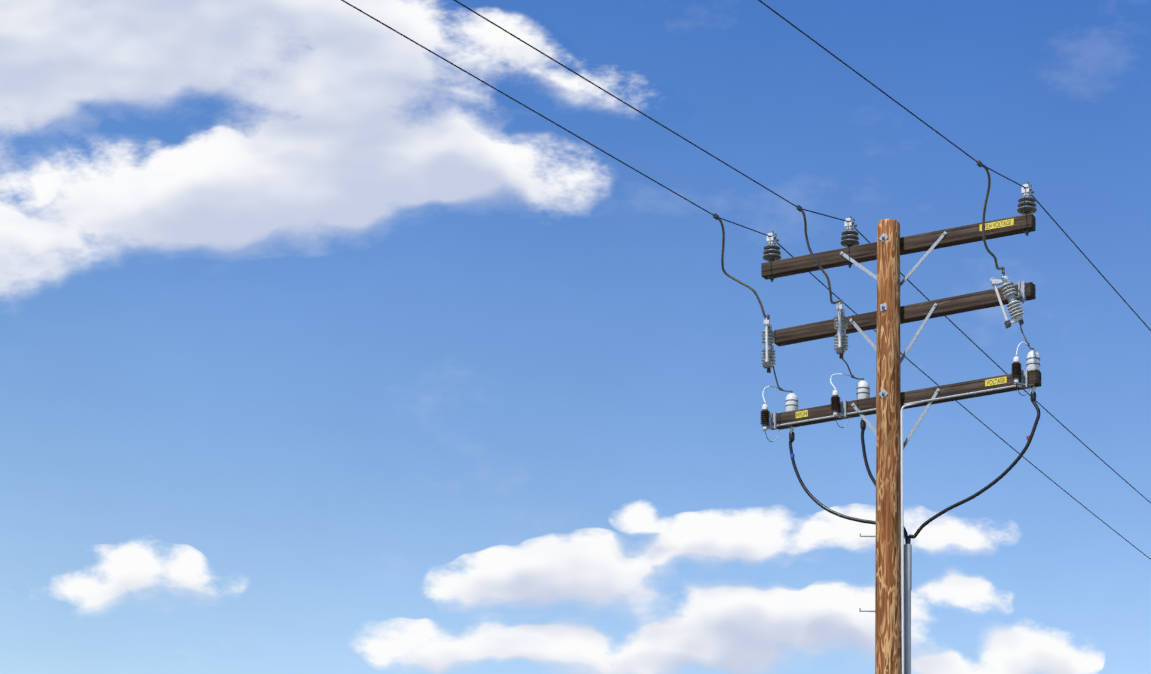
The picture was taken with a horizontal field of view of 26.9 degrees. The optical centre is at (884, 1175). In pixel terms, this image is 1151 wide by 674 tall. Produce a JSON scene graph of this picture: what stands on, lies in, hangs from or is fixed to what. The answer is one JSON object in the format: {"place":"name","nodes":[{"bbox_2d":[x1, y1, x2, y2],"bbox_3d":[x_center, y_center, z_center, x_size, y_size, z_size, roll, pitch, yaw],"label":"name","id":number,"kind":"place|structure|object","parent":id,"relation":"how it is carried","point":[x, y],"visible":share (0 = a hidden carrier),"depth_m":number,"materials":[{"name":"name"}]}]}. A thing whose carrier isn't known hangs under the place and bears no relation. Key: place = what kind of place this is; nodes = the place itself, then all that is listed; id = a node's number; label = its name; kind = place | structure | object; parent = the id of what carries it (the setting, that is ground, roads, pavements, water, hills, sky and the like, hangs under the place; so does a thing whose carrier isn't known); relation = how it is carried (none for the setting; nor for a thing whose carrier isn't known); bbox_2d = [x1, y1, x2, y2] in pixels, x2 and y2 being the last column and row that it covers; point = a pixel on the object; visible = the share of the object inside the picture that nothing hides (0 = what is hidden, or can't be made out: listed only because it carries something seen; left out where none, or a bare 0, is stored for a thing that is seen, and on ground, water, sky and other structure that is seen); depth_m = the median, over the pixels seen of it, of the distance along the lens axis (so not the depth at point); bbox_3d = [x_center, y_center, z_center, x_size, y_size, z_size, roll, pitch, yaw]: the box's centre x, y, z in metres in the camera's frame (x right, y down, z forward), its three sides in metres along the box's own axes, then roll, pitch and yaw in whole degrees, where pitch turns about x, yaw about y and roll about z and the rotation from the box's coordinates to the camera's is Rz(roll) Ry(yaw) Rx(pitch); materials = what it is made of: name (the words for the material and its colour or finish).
{"place":"outdoors","nodes":[
{"label":"outdoors","id":0,"kind":"place"},
{"bbox_2d":[0,0,1150,673],"label":"sky","id":1,"kind":"structure","parent":0,"point":[324,348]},
{"bbox_3d":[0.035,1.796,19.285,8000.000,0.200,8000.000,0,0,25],"label":"ground","id":2,"kind":"structure","parent":0,"visible":0},
{"bbox_2d":[875,219,901,673],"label":"utility pole","id":3,"kind":"object","parent":2,"relation":"on","point":[888,652],"visible":0.94,"depth_m":19.20,"materials":[{"name":"brown wood"}]},
{"bbox_2d":[840,231,946,611],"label":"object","id":4,"kind":"structure","parent":3,"relation":"attached to","point":[883,393],"depth_m":19.29,"materials":[{"name":"silver metal"}]},
{"bbox_2d":[761,213,1035,279],"bbox_3d":[0.089,-7.606,19.401,2.440,0.115,0.090,0,0,25],"label":"crossarm","id":5,"kind":"object","parent":3,"relation":"attached to","point":[966,234],"visible":0.88,"depth_m":19.32,"materials":[{"name":"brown wood"}]},
{"bbox_2d":[763,182,1036,281],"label":"pin insulators","id":6,"kind":"object","parent":5,"relation":"on","point":[850,237],"visible":0.94,"depth_m":19.54,"materials":[{"name":"ceramic"}]},
{"bbox_2d":[341,0,1150,559],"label":"line conductors","id":7,"kind":"object","parent":6,"relation":"attached to","point":[799,208],"visible":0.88,"depth_m":17.94,"materials":[{"name":"grey"}]},
{"bbox_2d":[980,218,1013,230],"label":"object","id":8,"kind":"object","parent":5,"relation":"attached to","point":[999,224],"visible":1,"depth_m":18.96,"materials":[{"name":"yellow"}]},
{"bbox_2d":[774,282,1035,345],"bbox_3d":[0.144,-7.043,19.376,2.320,0.115,0.090,-1,0,25],"label":"crossarm","id":9,"kind":"object","parent":3,"relation":"attached to","point":[908,314],"visible":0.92,"depth_m":19.30,"materials":[{"name":"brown wood"}]},
{"bbox_2d":[761,271,1025,372],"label":"fuse cutouts","id":10,"kind":"object","parent":9,"relation":"attached to","point":[1013,306],"visible":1,"depth_m":19.29,"materials":[{"name":"grey ceramic"}]},
{"bbox_2d":[776,383,1040,673],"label":"power cables","id":11,"kind":"object","parent":3,"relation":"attached to","point":[906,568],"visible":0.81,"depth_m":19.31,"materials":[{"name":"black rubber"}]},
{"bbox_2d":[777,369,1040,429],"bbox_3d":[0.166,-6.340,19.365,2.370,0.115,0.090,-1,0,25],"label":"crossarm","id":12,"kind":"object","parent":3,"relation":"attached to","point":[1034,376],"visible":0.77,"depth_m":19.25,"materials":[{"name":"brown wood"}]},
{"bbox_2d":[796,410,807,417],"bbox_3d":[-0.687,-6.339,19.711,0.114,0.056,0.003,0,0,25],"label":"label","id":13,"kind":"object","parent":12,"relation":"attached to","point":[801,414],"visible":1,"depth_m":19.71,"materials":[{"name":"yellow"}]},
{"bbox_2d":[718,164,1032,441],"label":"jumpers and leads","id":14,"kind":"object","parent":12,"relation":"on","point":[825,273],"visible":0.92,"depth_m":19.24,"materials":[{"name":"black rubber"}]},
{"bbox_2d":[760,355,1027,431],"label":"surge arresters","id":15,"kind":"object","parent":12,"relation":"attached to","point":[768,419],"visible":1,"depth_m":19.47,"materials":[{"name":"metal"}]},
{"bbox_2d":[785,348,1039,441],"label":"cable terminations","id":16,"kind":"object","parent":12,"relation":"on","point":[863,387],"visible":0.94,"depth_m":19.48,"materials":[{"name":"white ceramic"}]},
{"bbox_2d":[985,376,1006,385],"bbox_3d":[0.895,-6.364,18.971,0.186,0.055,0.003,0,0,25],"label":"voltage label","id":17,"kind":"object","parent":12,"relation":"attached to","point":[995,381],"visible":1,"depth_m":18.97,"materials":[{"name":"yellow"}]}
]}

